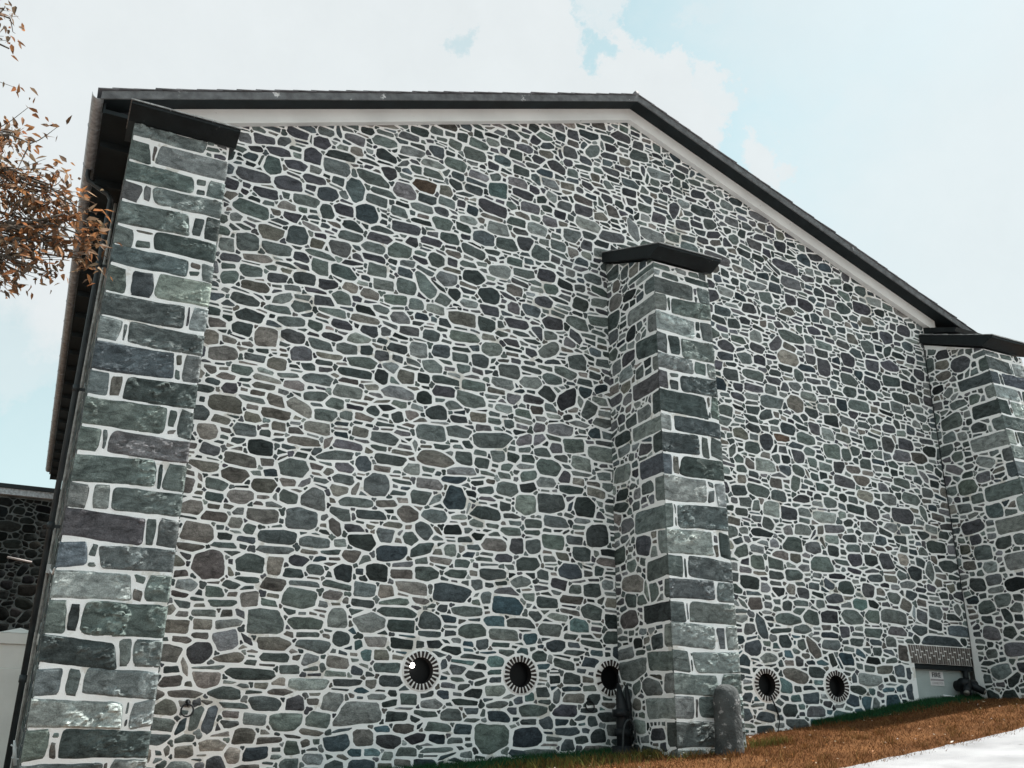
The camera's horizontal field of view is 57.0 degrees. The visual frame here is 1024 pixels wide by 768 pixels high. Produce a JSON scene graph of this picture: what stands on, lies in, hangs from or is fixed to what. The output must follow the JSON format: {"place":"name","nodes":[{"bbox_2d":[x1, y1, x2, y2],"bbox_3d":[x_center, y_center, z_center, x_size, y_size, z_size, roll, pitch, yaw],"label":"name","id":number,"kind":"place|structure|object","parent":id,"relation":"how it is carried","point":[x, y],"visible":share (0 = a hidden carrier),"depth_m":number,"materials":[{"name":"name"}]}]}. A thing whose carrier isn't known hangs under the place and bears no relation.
{"place":"outdoors","nodes":[
{"label":"outdoors","id":0,"kind":"place"},
{"bbox_2d":[0,0,1023,487],"label":"sky","id":1,"kind":"structure","parent":0,"point":[897,126],"materials":[{"name":"white"}]},
{"bbox_2d":[439,696,1023,767],"bbox_3d":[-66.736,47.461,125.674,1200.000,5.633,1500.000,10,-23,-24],"label":"ground","id":2,"kind":"structure","parent":0,"point":[858,742],"depth_m":12.54,"materials":[{"name":"brown plant"}]},
{"bbox_2d":[0,628,39,767],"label":"gate pier","id":3,"kind":"structure","parent":2,"relation":"on","point":[12,645],"depth_m":13.66,"materials":[{"name":"paint"}]},
{"bbox_2d":[0,483,60,631],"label":"stone wing","id":4,"kind":"structure","parent":2,"relation":"on","point":[25,510],"depth_m":30.21,"materials":[{"name":"black stone"}]},
{"bbox_2d":[0,0,121,299],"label":"autumn tree","id":5,"kind":"object","parent":2,"relation":"on","point":[55,242],"visible":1,"depth_m":7.00,"materials":[{"name":"orange plant"}]},
{"bbox_2d":[3,87,1023,767],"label":"stone building","id":6,"kind":"structure","parent":2,"relation":"on","point":[515,423],"depth_m":13.65,"materials":[{"name":"stone"}]},
{"bbox_2d":[180,699,193,716],"bbox_3d":[-3.749,3.745,10.881,0.157,0.200,0.058,10,-23,-24],"label":"iron ring","id":7,"kind":"object","parent":6,"relation":"attached to","point":[187,702],"visible":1,"depth_m":10.87,"materials":[{"name":"black metal"}]},
{"bbox_2d":[585,697,594,711],"bbox_3d":[1.084,4.481,13.169,0.157,0.200,0.058,10,-23,-24],"label":"iron ring","id":8,"kind":"object","parent":6,"relation":"attached to","point":[588,699],"visible":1,"depth_m":13.16,"materials":[{"name":"black metal"}]},
{"bbox_2d":[766,695,779,730],"bbox_3d":[4.031,5.116,14.507,0.186,0.638,0.068,-2,-21,7],"label":"hanging cable","id":9,"kind":"object","parent":6,"relation":"hanging from","point":[776,711],"visible":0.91,"depth_m":14.53,"materials":[{"name":"black metal"}]},
{"bbox_2d":[929,671,944,685],"bbox_3d":[7.423,5.149,16.460,0.334,0.236,0.014,10,-23,-24],"label":"fire sign","id":10,"kind":"object","parent":6,"relation":"attached to","point":[936,678],"visible":1,"depth_m":16.45,"materials":[{"name":"white plastic"}]},
{"bbox_2d":[923,344,973,666],"bbox_3d":[8.236,2.115,17.846,0.039,6.221,0.013,10,-23,-24],"label":"corner cable","id":11,"kind":"object","parent":6,"relation":"attached to","point":[949,510],"visible":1,"depth_m":17.74,"materials":[{"name":"black metal"}]},
{"bbox_2d":[953,667,986,696],"bbox_3d":[7.921,5.267,16.417,0.501,0.680,0.485,7,-22,-18],"label":"hose connection","id":12,"kind":"object","parent":6,"relation":"attached to","point":[965,685],"visible":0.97,"depth_m":16.35,"materials":[{"name":"black metal"}]},
{"bbox_2d":[611,683,636,753],"bbox_3d":[1.513,4.638,12.920,0.400,1.043,0.400,10,-23,-24],"label":"standpipe","id":13,"kind":"object","parent":2,"relation":"on","point":[625,725],"visible":0.92,"depth_m":12.84,"materials":[{"name":"black metal"}]},
{"bbox_2d":[484,734,791,767],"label":"grass tufts","id":14,"kind":"object","parent":2,"relation":"on","point":[640,755],"visible":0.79,"depth_m":11.88,"materials":[{"name":"plant"}]},
{"bbox_2d":[360,692,986,767],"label":"green grass","id":15,"kind":"structure","parent":2,"relation":"on","point":[922,702],"depth_m":12.88,"materials":[{"name":"green plant"}]},
{"bbox_2d":[713,684,744,755],"bbox_3d":[2.813,4.479,12.237,0.395,1.110,0.351,10,-23,-24],"label":"stone bollard","id":16,"kind":"object","parent":2,"relation":"on","point":[728,729],"visible":0.91,"depth_m":12.15,"materials":[{"name":"grey stone"}]},
{"bbox_2d":[528,697,1021,767],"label":"fallen leaves","id":17,"kind":"object","parent":2,"relation":"on","point":[843,742],"visible":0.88,"depth_m":12.17,"materials":[{"name":"brown plant"}]},
{"bbox_2d":[845,727,1023,767],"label":"road","id":18,"kind":"structure","parent":0,"point":[1003,750],"depth_m":11.08,"materials":[{"name":"concrete"}]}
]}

